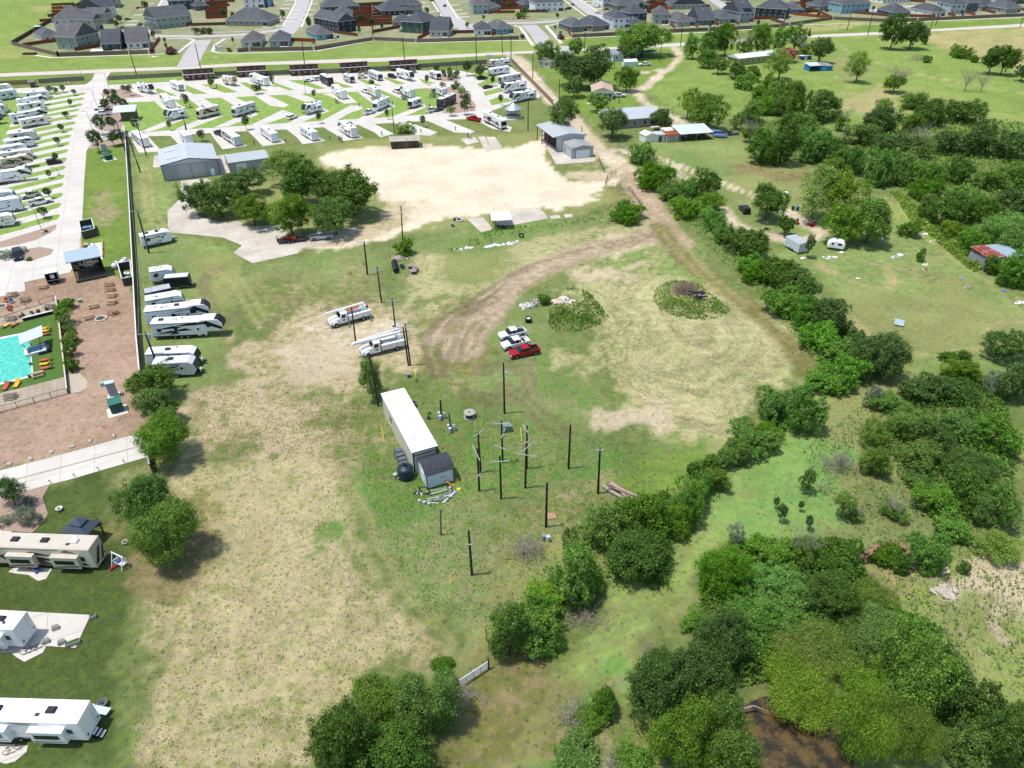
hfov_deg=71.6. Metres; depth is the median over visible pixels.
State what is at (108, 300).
picnic table
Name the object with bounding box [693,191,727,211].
leafy tree
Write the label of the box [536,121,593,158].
garage
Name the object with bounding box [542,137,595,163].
concrete pad
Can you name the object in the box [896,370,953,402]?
oak tree
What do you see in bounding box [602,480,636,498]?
log pile
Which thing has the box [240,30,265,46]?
house
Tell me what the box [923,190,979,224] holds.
oak tree
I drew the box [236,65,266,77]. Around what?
cabin
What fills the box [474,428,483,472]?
wooden pole
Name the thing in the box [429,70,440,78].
travel trailer
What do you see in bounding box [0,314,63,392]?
artificial turf
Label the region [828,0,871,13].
house
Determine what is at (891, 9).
house
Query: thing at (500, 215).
metal canopy
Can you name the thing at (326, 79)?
motorhome
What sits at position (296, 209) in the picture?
leafy tree
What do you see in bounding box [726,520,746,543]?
sage bush
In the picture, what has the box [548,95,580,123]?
leafy tree
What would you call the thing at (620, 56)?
house
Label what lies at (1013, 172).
leafy tree
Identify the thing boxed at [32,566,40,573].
garden chair
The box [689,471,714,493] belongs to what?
vine covered tree
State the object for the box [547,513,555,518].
wooden pallet
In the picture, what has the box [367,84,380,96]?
motorhome
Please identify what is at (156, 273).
travel trailer
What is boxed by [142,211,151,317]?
power line
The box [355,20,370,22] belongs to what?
privacy fence
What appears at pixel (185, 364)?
travel trailer
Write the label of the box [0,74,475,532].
mulch beds
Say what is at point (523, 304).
scrap heap
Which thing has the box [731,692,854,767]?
pond water
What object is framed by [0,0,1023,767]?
ground
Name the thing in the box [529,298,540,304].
board heap
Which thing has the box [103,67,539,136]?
camp road
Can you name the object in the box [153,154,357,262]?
concrete yard
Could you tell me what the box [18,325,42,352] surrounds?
pool canopy
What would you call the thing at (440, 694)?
leafy tree
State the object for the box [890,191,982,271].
creepers
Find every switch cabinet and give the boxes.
[100,144,109,152]
[104,380,119,397]
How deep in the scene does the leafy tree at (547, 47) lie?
345.50 m
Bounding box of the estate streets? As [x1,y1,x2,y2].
[143,0,936,67]
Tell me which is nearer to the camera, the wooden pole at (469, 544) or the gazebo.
the wooden pole at (469, 544)
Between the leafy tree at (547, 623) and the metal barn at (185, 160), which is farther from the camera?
the metal barn at (185, 160)
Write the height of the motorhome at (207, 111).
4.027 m
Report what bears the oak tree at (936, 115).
on the ground at (274, 336)
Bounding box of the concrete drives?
[0,71,110,296]
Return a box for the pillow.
[109,564,118,570]
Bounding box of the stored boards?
[497,225,509,228]
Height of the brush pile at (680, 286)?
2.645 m
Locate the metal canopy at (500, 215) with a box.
[489,211,511,229]
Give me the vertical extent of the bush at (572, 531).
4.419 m
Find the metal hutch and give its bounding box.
[894,318,904,326]
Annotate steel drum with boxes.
[542,533,545,541]
[546,534,550,542]
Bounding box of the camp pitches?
[141,90,448,131]
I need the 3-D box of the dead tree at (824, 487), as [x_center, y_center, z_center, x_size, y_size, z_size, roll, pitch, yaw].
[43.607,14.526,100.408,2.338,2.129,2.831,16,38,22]
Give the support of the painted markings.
on the concrete drives
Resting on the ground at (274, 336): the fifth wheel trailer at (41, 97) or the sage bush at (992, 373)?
the sage bush at (992, 373)
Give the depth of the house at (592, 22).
441.71 m
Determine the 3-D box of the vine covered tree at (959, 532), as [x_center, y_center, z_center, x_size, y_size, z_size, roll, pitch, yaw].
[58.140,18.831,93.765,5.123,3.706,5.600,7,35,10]
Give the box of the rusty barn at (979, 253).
[967,244,1022,269]
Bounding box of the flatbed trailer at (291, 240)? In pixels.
[276,234,309,243]
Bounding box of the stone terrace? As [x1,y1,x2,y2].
[0,300,68,410]
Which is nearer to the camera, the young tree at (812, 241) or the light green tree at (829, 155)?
the young tree at (812, 241)
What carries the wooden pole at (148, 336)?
on the ground at (274, 336)
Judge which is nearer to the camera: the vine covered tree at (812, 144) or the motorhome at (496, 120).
the vine covered tree at (812, 144)
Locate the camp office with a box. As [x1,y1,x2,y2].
[112,104,138,120]
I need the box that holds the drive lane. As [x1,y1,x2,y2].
[0,436,146,497]
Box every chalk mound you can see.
[929,582,958,598]
[939,561,950,574]
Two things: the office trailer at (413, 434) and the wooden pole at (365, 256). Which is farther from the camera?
the wooden pole at (365, 256)
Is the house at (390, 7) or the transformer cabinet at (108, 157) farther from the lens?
the house at (390, 7)
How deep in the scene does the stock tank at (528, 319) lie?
140.57 m
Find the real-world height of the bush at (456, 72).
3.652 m
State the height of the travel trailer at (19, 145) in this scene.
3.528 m
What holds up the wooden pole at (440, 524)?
on the ground at (274, 336)
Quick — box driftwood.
[731,690,767,725]
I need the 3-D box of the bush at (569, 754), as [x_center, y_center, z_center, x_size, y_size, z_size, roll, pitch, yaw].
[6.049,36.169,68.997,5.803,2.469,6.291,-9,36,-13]
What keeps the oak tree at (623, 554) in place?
on the ground at (274, 336)
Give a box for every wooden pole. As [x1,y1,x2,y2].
[116,121,125,153]
[125,135,140,172]
[130,210,149,252]
[131,118,146,155]
[136,332,154,358]
[351,307,355,341]
[357,241,367,274]
[368,353,379,406]
[375,266,382,302]
[386,298,398,324]
[397,323,412,365]
[400,206,402,239]
[402,326,408,365]
[437,400,445,420]
[440,509,441,535]
[447,413,455,433]
[466,529,472,575]
[472,443,482,491]
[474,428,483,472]
[490,456,509,499]
[492,421,509,462]
[503,363,507,413]
[515,441,536,488]
[521,425,533,468]
[527,99,528,130]
[545,482,547,527]
[567,424,570,468]
[596,448,603,493]
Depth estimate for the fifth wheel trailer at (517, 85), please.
304.56 m
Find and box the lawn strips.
[0,93,84,234]
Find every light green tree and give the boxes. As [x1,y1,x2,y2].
[257,147,303,177]
[395,121,415,132]
[446,105,455,115]
[456,86,465,93]
[524,575,565,615]
[676,87,701,118]
[728,110,745,129]
[760,48,794,79]
[792,163,853,218]
[821,167,874,212]
[825,151,848,161]
[834,490,859,517]
[842,50,873,82]
[853,415,891,449]
[939,218,969,237]
[970,527,1023,567]
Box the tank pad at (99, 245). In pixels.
[83,242,102,258]
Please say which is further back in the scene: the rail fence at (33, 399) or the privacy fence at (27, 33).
the privacy fence at (27, 33)
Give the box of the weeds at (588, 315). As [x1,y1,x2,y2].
[547,286,608,331]
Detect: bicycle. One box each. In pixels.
[2,744,21,754]
[25,643,41,652]
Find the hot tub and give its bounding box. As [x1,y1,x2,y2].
[24,340,50,356]
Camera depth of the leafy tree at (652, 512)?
89.92 m
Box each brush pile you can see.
[666,280,704,298]
[906,55,936,59]
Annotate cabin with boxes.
[182,68,214,80]
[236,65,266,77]
[288,64,318,75]
[340,61,367,72]
[389,59,417,70]
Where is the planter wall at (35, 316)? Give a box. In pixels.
[22,310,53,321]
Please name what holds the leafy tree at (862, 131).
on the ground at (274, 336)
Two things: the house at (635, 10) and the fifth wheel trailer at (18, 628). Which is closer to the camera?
the fifth wheel trailer at (18, 628)
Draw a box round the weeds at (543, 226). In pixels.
[447,200,644,249]
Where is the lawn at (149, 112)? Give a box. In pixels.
[0,71,508,144]
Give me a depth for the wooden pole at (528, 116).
252.13 m
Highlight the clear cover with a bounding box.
[94,705,110,714]
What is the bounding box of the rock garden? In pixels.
[502,16,533,19]
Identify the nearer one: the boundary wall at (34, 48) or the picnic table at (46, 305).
the picnic table at (46, 305)
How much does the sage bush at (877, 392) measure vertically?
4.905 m
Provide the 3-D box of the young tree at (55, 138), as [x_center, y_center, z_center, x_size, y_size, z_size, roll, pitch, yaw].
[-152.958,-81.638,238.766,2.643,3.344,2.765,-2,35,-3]
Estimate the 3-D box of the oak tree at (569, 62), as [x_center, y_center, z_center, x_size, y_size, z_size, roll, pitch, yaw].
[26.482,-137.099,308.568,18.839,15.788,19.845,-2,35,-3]
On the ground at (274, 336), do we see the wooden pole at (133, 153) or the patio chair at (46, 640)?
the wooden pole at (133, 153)
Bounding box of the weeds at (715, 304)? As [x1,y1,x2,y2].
[654,280,728,318]
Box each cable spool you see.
[410,269,416,274]
[463,409,474,420]
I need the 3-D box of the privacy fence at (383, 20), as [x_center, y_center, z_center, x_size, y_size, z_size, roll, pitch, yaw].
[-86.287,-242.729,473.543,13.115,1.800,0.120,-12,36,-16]
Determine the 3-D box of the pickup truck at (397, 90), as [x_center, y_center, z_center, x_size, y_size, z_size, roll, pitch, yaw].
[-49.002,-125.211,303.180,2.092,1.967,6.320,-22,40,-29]
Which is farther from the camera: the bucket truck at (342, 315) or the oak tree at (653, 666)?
the bucket truck at (342, 315)
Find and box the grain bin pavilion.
[504,102,521,119]
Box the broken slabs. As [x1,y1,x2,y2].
[461,136,572,231]
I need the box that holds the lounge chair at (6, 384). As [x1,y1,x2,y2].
[1,381,9,390]
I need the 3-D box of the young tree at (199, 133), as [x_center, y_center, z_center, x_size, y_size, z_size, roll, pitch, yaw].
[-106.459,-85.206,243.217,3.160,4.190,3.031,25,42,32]
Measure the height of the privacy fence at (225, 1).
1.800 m
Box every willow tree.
[758,646,838,738]
[768,613,866,682]
[828,669,905,765]
[855,570,905,609]
[882,684,962,765]
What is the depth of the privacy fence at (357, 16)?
487.77 m
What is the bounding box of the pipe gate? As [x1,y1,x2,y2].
[457,659,489,683]
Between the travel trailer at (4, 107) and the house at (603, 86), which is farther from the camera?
the house at (603, 86)
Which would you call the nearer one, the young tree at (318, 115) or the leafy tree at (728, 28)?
the young tree at (318, 115)
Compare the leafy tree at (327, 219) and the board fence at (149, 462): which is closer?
the board fence at (149, 462)
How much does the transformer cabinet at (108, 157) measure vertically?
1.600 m
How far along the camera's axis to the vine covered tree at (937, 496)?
96.25 m
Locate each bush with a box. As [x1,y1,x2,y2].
[0,249,11,258]
[0,514,11,525]
[10,504,41,524]
[17,496,32,508]
[54,298,75,308]
[59,329,79,344]
[60,322,73,332]
[61,339,76,356]
[62,357,79,372]
[392,236,413,256]
[429,655,454,673]
[446,67,453,77]
[452,70,458,77]
[515,12,525,17]
[537,293,552,304]
[546,724,604,767]
[560,526,583,549]
[571,699,615,737]
[590,683,617,724]
[614,198,630,212]
[657,490,676,503]
[686,461,699,475]
[696,454,720,473]
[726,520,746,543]
[734,447,751,467]
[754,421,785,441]
[861,385,884,407]
[868,535,912,574]
[893,553,911,576]
[895,221,924,236]
[916,247,926,262]
[923,55,932,62]
[936,351,957,361]
[955,349,972,359]
[955,559,972,574]
[970,55,979,62]
[982,254,1006,274]
[982,369,1003,393]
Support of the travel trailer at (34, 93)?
on the concrete drives
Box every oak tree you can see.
[106,470,181,530]
[122,356,176,394]
[173,179,213,215]
[194,181,242,217]
[212,166,266,194]
[277,154,320,201]
[298,692,379,767]
[299,165,347,205]
[322,741,357,767]
[328,163,378,215]
[350,716,436,767]
[552,50,592,81]
[561,75,584,96]
[577,43,613,83]
[598,103,631,138]
[603,517,678,586]
[623,643,691,737]
[648,108,674,127]
[672,636,741,718]
[690,166,723,197]
[691,606,754,672]
[699,657,739,709]
[701,25,728,49]
[722,223,771,256]
[727,62,747,79]
[744,126,779,165]
[751,181,791,219]
[754,251,797,286]
[769,111,805,166]
[774,262,824,298]
[777,214,798,234]
[798,468,816,492]
[799,570,864,628]
[803,89,842,122]
[806,295,855,338]
[807,37,836,61]
[812,534,861,578]
[817,135,849,159]
[841,326,866,351]
[844,625,891,668]
[846,328,915,379]
[862,106,904,131]
[869,131,911,152]
[878,13,911,49]
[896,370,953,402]
[899,19,930,48]
[906,417,962,451]
[913,98,955,125]
[916,639,980,720]
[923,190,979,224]
[927,376,982,404]
[928,129,971,152]
[935,444,1003,483]
[938,95,990,122]
[939,677,1008,733]
[942,152,976,184]
[944,461,990,511]
[960,118,998,156]
[962,188,1005,225]
[964,699,1023,767]
[977,328,1023,360]
[980,45,1005,73]
[983,125,1023,158]
[992,44,1023,74]
[995,360,1023,400]
[996,188,1023,216]
[1014,64,1023,80]
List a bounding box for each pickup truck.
[20,190,40,199]
[26,196,53,206]
[93,104,110,110]
[93,110,110,115]
[213,129,221,136]
[309,231,333,241]
[357,74,367,78]
[362,108,375,114]
[392,88,401,93]
[425,107,435,112]
[466,115,481,121]
[497,326,526,340]
[500,335,530,350]
[507,343,540,359]
[612,92,625,97]
[638,61,651,65]
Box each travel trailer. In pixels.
[0,83,15,89]
[0,103,10,111]
[0,142,27,150]
[0,148,35,156]
[0,189,20,198]
[0,212,22,228]
[0,698,100,743]
[4,136,38,145]
[8,129,40,138]
[16,101,47,111]
[18,115,49,127]
[23,90,52,97]
[131,130,149,146]
[138,228,177,246]
[145,290,187,305]
[145,345,207,366]
[148,265,175,283]
[152,355,205,377]
[169,80,183,90]
[178,130,193,142]
[221,129,241,144]
[259,125,278,141]
[299,125,318,139]
[343,73,354,82]
[368,69,382,79]
[407,97,421,107]
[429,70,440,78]
[435,86,446,95]
[488,65,509,74]
[498,72,520,82]
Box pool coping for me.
[0,333,33,384]
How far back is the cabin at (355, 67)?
336.90 m
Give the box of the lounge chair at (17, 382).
[13,378,20,387]
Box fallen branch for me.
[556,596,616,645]
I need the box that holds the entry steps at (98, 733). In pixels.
[92,726,107,738]
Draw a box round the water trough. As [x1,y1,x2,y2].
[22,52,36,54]
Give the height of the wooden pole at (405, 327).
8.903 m
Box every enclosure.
[78,218,96,238]
[117,260,132,286]
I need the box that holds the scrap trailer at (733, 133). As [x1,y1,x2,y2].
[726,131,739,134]
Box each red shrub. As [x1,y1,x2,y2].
[165,46,177,54]
[200,27,206,33]
[556,34,563,39]
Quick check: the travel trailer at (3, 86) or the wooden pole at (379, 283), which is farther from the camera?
the travel trailer at (3, 86)
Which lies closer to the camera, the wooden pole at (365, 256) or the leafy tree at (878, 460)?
the leafy tree at (878, 460)
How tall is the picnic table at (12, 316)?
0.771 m
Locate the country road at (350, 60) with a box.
[0,24,1023,76]
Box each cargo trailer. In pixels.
[143,283,171,294]
[162,272,196,289]
[784,234,806,252]
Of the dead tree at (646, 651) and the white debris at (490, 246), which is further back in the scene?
the white debris at (490, 246)
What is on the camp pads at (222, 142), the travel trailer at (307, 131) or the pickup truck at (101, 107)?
the travel trailer at (307, 131)
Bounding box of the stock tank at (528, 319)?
[525,316,531,323]
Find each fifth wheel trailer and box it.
[0,153,33,169]
[0,166,31,184]
[0,610,36,648]
[8,107,47,122]
[15,94,47,103]
[136,81,153,92]
[143,299,210,324]
[150,313,225,339]
[159,93,175,107]
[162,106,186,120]
[222,75,236,85]
[249,72,269,84]
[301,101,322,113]
[331,84,346,98]
[337,119,357,136]
[396,68,414,78]
[400,84,415,97]
[486,57,510,67]
[501,79,526,92]
[509,88,535,101]
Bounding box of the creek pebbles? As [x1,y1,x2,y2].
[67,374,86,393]
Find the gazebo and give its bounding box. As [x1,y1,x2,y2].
[60,516,104,534]
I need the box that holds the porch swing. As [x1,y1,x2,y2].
[111,551,130,570]
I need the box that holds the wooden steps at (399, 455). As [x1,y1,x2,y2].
[392,445,407,464]
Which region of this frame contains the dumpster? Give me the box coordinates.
[82,225,92,230]
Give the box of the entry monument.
[214,44,223,49]
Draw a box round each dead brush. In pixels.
[441,680,489,719]
[502,532,552,564]
[544,690,601,741]
[804,450,860,480]
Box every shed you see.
[27,80,35,87]
[224,150,269,172]
[389,135,419,148]
[418,452,454,488]
[621,59,637,66]
[639,130,655,142]
[652,131,665,141]
[660,127,679,136]
[663,131,679,142]
[799,55,812,59]
[804,62,832,70]
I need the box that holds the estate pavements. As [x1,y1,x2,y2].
[35,0,1022,57]
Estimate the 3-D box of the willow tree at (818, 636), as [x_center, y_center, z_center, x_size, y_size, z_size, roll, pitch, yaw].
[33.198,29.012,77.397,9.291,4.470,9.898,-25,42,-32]
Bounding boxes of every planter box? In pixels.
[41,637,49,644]
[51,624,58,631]
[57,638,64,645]
[64,638,80,648]
[89,613,96,620]
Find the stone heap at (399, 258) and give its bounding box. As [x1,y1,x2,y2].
[392,255,410,260]
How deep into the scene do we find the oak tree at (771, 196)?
180.54 m
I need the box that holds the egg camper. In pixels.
[827,238,845,250]
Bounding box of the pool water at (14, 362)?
[0,335,31,382]
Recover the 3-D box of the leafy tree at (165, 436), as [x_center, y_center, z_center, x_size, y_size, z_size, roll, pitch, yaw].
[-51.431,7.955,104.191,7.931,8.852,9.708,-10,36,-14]
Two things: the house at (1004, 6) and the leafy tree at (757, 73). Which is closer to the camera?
the leafy tree at (757, 73)
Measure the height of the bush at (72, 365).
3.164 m
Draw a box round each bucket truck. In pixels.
[317,302,372,327]
[351,325,406,357]
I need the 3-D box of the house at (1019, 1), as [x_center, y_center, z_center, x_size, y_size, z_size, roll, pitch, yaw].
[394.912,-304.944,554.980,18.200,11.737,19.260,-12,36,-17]
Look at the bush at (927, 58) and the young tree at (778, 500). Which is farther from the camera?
the bush at (927, 58)
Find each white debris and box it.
[484,243,502,247]
[502,240,518,244]
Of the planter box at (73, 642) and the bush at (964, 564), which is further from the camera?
the bush at (964, 564)
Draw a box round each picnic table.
[2,392,16,399]
[4,315,17,320]
[6,291,17,296]
[19,296,29,301]
[31,370,43,377]
[43,304,55,309]
[82,313,93,319]
[87,302,97,308]
[104,287,115,290]
[105,292,117,296]
[105,299,117,303]
[106,309,118,315]
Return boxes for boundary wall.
[9,40,56,55]
[56,49,149,56]
[236,35,519,52]
[571,23,781,37]
[781,16,885,25]
[895,13,1023,21]
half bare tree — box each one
[491,594,517,621]
[735,27,755,52]
[740,117,767,142]
[785,517,827,567]
[799,33,812,54]
[833,104,855,130]
[845,495,866,521]
[878,489,915,521]
[882,63,916,92]
[901,116,949,155]
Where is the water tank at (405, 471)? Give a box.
[397,462,413,481]
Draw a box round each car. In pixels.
[435,107,443,111]
[482,84,492,88]
[697,134,710,139]
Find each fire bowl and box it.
[55,506,62,511]
[96,697,107,705]
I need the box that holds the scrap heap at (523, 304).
[519,301,535,309]
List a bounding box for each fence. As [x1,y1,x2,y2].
[0,79,36,84]
[0,295,53,316]
[2,388,68,411]
[12,2,79,41]
[22,39,55,45]
[38,76,84,82]
[51,2,73,5]
[51,6,65,8]
[55,296,68,392]
[74,44,99,50]
[107,72,181,79]
[124,125,141,371]
[146,452,152,473]
[149,37,159,49]
[186,22,225,25]
[205,0,226,2]
[206,7,226,8]
[206,9,226,11]
[206,13,226,15]
[207,15,224,18]
[208,0,234,1]
[208,3,229,6]
[208,5,226,6]
[214,71,237,75]
[266,70,289,74]
[292,38,315,41]
[318,68,340,72]
[334,30,357,35]
[353,9,370,12]
[353,12,370,14]
[353,15,371,17]
[354,18,370,20]
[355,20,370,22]
[356,23,371,26]
[357,1,384,4]
[359,3,371,6]
[368,66,389,70]
[373,15,391,18]
[373,21,391,24]
[373,25,399,32]
[374,18,391,21]
[417,31,429,38]
[417,57,510,67]
[452,30,473,33]
[490,10,514,13]
[501,6,521,9]
[511,58,552,104]
[522,10,547,12]
[598,155,642,204]
[646,0,665,2]
[648,2,664,4]
[754,16,773,19]
[770,17,785,23]
[793,12,831,17]
[812,7,831,15]
[854,11,887,15]
[909,14,935,16]
[983,8,995,13]
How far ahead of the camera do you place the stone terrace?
121.85 m
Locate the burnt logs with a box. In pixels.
[688,289,707,300]
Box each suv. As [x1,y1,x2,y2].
[11,246,22,260]
[45,158,61,164]
[286,114,297,119]
[387,73,396,78]
[476,75,487,79]
[683,134,695,139]
[738,205,750,213]
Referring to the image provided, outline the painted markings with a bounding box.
[9,257,105,465]
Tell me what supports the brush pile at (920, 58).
on the ground at (274, 336)
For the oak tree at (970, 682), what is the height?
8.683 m
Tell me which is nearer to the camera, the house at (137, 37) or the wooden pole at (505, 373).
the wooden pole at (505, 373)
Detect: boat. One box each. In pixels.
[711,129,723,133]
[713,133,727,137]
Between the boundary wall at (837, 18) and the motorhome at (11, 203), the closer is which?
the motorhome at (11, 203)
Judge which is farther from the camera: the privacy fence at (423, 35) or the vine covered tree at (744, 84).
the privacy fence at (423, 35)
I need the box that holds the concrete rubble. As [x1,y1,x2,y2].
[550,296,577,304]
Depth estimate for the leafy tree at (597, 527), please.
90.80 m
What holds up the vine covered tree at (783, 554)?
on the ground at (274, 336)
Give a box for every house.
[33,26,54,39]
[52,5,92,30]
[53,22,99,49]
[75,13,103,30]
[77,0,116,16]
[80,0,120,7]
[85,7,112,23]
[100,29,126,50]
[123,26,150,48]
[143,4,191,29]
[167,0,193,9]
[190,0,207,10]
[224,7,279,26]
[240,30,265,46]
[243,0,264,7]
[264,0,274,6]
[268,30,291,46]
[305,24,334,39]
[313,9,355,32]
[319,0,359,10]
[334,5,352,16]
[375,0,412,14]
[391,13,407,26]
[398,0,421,13]
[401,10,432,33]
[429,16,452,37]
[468,0,487,14]
[473,20,491,35]
[483,0,500,12]
[488,19,513,34]
[490,0,501,2]
[516,0,528,7]
[529,0,563,11]
[537,56,560,68]
[558,16,587,32]
[579,15,609,30]
[590,79,613,100]
[592,0,609,7]
[598,106,658,128]
[602,9,629,28]
[606,0,649,9]
[607,48,636,60]
[619,3,647,21]
[627,16,644,29]
[651,5,669,24]
[665,0,705,8]
[668,11,695,26]
[687,6,715,25]
[713,9,735,23]
[722,0,755,22]
[728,50,778,64]
[754,0,791,19]
[787,0,804,13]
[805,0,830,10]
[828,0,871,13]
[870,0,912,3]
[877,3,910,16]
[910,3,946,16]
[937,0,967,13]
[962,0,980,12]
[977,0,990,10]
[986,0,1022,12]
[996,0,1023,3]
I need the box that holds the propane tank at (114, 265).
[111,261,118,269]
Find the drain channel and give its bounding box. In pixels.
[11,445,140,480]
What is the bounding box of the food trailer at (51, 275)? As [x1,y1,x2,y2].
[43,267,59,283]
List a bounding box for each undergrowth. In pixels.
[490,413,790,656]
[633,149,887,385]
[698,536,950,719]
[751,112,1023,204]
[874,371,1020,528]
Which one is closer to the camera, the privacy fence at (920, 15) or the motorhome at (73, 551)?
the motorhome at (73, 551)
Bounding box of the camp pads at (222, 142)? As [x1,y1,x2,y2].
[132,116,511,152]
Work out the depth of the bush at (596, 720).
71.90 m
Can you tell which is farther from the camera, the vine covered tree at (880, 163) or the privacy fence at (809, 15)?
the privacy fence at (809, 15)
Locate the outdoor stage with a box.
[63,245,106,282]
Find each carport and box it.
[636,49,656,58]
[671,123,712,139]
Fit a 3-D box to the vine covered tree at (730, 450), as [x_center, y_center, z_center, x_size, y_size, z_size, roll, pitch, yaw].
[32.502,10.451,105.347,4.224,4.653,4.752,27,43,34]
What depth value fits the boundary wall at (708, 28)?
437.06 m
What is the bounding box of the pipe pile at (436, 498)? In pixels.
[425,487,453,501]
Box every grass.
[362,394,661,622]
[803,393,1023,693]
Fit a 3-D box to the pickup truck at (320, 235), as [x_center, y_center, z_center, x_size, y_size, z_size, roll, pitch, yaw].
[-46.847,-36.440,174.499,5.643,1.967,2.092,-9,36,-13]
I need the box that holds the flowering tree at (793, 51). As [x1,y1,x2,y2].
[779,47,800,59]
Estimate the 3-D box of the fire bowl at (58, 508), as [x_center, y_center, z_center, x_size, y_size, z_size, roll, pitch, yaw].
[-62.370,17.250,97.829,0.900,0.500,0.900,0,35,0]
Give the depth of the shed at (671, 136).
242.64 m
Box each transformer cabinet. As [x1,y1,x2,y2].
[103,153,116,161]
[106,395,127,417]
[502,422,511,432]
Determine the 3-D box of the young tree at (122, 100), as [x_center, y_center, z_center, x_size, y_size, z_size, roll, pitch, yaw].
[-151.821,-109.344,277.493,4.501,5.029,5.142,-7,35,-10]
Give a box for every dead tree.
[600,743,622,767]
[636,631,658,656]
[814,479,829,491]
[835,447,853,472]
[960,65,981,91]
[978,70,996,91]
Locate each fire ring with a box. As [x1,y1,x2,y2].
[0,303,6,308]
[94,315,106,321]
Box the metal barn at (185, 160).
[158,142,219,180]
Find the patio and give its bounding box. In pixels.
[0,530,94,763]
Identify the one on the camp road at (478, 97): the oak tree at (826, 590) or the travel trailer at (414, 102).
the travel trailer at (414, 102)
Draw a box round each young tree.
[0,474,30,504]
[35,206,49,216]
[41,187,51,196]
[51,152,57,158]
[53,136,59,143]
[61,111,68,117]
[85,129,104,151]
[90,115,106,134]
[99,98,109,108]
[102,89,109,95]
[104,115,115,129]
[106,93,119,105]
[106,130,118,144]
[111,20,118,25]
[115,14,122,22]
[117,98,128,104]
[118,131,126,143]
[125,84,131,92]
[130,116,136,127]
[140,0,147,8]
[180,93,188,104]
[190,27,199,33]
[196,129,204,138]
[207,77,213,85]
[241,115,248,129]
[250,84,260,93]
[304,17,310,25]
[315,112,321,121]
[419,115,425,124]
[460,98,469,109]
[462,61,473,75]
[462,93,470,103]
[474,63,485,74]
[520,7,528,14]
[773,497,780,506]
[776,504,788,522]
[798,501,805,510]
[804,233,816,255]
[805,514,813,528]
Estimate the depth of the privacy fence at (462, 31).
433.58 m
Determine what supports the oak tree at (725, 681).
on the ground at (274, 336)
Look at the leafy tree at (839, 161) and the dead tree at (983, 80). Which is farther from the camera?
the dead tree at (983, 80)
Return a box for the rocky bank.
[850,540,915,566]
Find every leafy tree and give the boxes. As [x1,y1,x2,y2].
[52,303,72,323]
[123,495,207,568]
[125,384,181,420]
[129,405,193,469]
[232,191,273,225]
[266,192,317,235]
[309,195,355,234]
[348,669,426,742]
[357,355,383,396]
[390,664,465,738]
[483,602,539,664]
[517,602,565,659]
[533,39,561,59]
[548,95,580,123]
[558,539,597,609]
[568,37,584,54]
[576,500,624,550]
[579,551,607,598]
[587,92,612,111]
[607,736,656,767]
[609,494,640,532]
[613,63,640,90]
[614,20,673,56]
[617,42,641,57]
[619,489,677,542]
[644,687,720,767]
[666,500,694,538]
[676,478,708,515]
[683,32,702,58]
[683,91,732,126]
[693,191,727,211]
[696,47,721,67]
[696,690,768,767]
[698,36,718,56]
[700,466,733,490]
[709,57,731,73]
[717,21,741,55]
[740,99,764,123]
[745,66,761,80]
[747,22,775,51]
[758,72,775,89]
[763,587,809,634]
[765,95,793,115]
[768,78,784,98]
[771,26,792,50]
[781,80,807,112]
[786,22,810,47]
[819,202,868,243]
[820,157,851,172]
[832,653,895,698]
[839,601,909,655]
[841,123,884,145]
[856,195,895,242]
[857,446,896,477]
[869,98,894,117]
[873,606,968,723]
[884,410,924,441]
[889,150,924,185]
[896,91,936,108]
[898,435,944,473]
[900,112,928,132]
[916,192,939,217]
[937,717,999,767]
[939,357,987,382]
[971,491,996,526]
[972,170,1014,190]
[997,159,1023,190]
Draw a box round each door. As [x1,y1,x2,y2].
[176,163,192,178]
[190,161,205,177]
[236,163,247,172]
[576,149,589,157]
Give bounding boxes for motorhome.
[0,88,18,99]
[0,195,24,212]
[0,532,106,570]
[195,104,220,118]
[231,101,256,116]
[319,73,333,85]
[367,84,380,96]
[372,96,390,110]
[436,93,455,107]
[483,111,506,128]
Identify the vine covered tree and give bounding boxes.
[519,590,557,629]
[548,564,573,600]
[608,203,647,224]
[626,140,656,165]
[633,160,677,190]
[656,184,680,201]
[660,493,679,529]
[669,195,701,219]
[675,486,703,529]
[677,177,697,196]
[678,603,712,636]
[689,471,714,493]
[691,533,753,604]
[698,206,728,231]
[709,448,734,469]
[711,222,733,243]
[717,436,749,465]
[724,592,801,654]
[725,415,783,459]
[733,71,758,91]
[735,557,813,620]
[736,252,764,273]
[741,262,769,282]
[743,531,798,576]
[749,84,775,100]
[752,96,772,115]
[754,383,795,425]
[757,286,806,319]
[778,383,832,435]
[779,110,820,136]
[789,294,835,328]
[794,125,833,163]
[797,320,840,353]
[803,360,849,397]
[819,336,865,365]
[821,352,874,390]
[834,145,865,175]
[862,146,901,187]
[868,389,905,415]
[890,399,928,419]
[902,468,930,490]
[902,528,953,577]
[905,176,945,199]
[908,159,949,191]
[909,480,961,523]
[931,506,974,546]
[937,406,980,445]
[944,183,984,201]
[949,43,960,54]
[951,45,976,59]
[956,228,990,255]
[966,411,1023,452]
[969,208,1023,251]
[979,480,1023,525]
[995,248,1023,290]
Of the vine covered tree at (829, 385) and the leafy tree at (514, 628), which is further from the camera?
the vine covered tree at (829, 385)
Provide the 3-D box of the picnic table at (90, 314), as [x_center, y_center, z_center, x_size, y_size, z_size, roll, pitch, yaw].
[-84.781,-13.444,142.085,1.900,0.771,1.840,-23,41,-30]
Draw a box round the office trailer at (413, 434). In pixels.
[381,388,437,473]

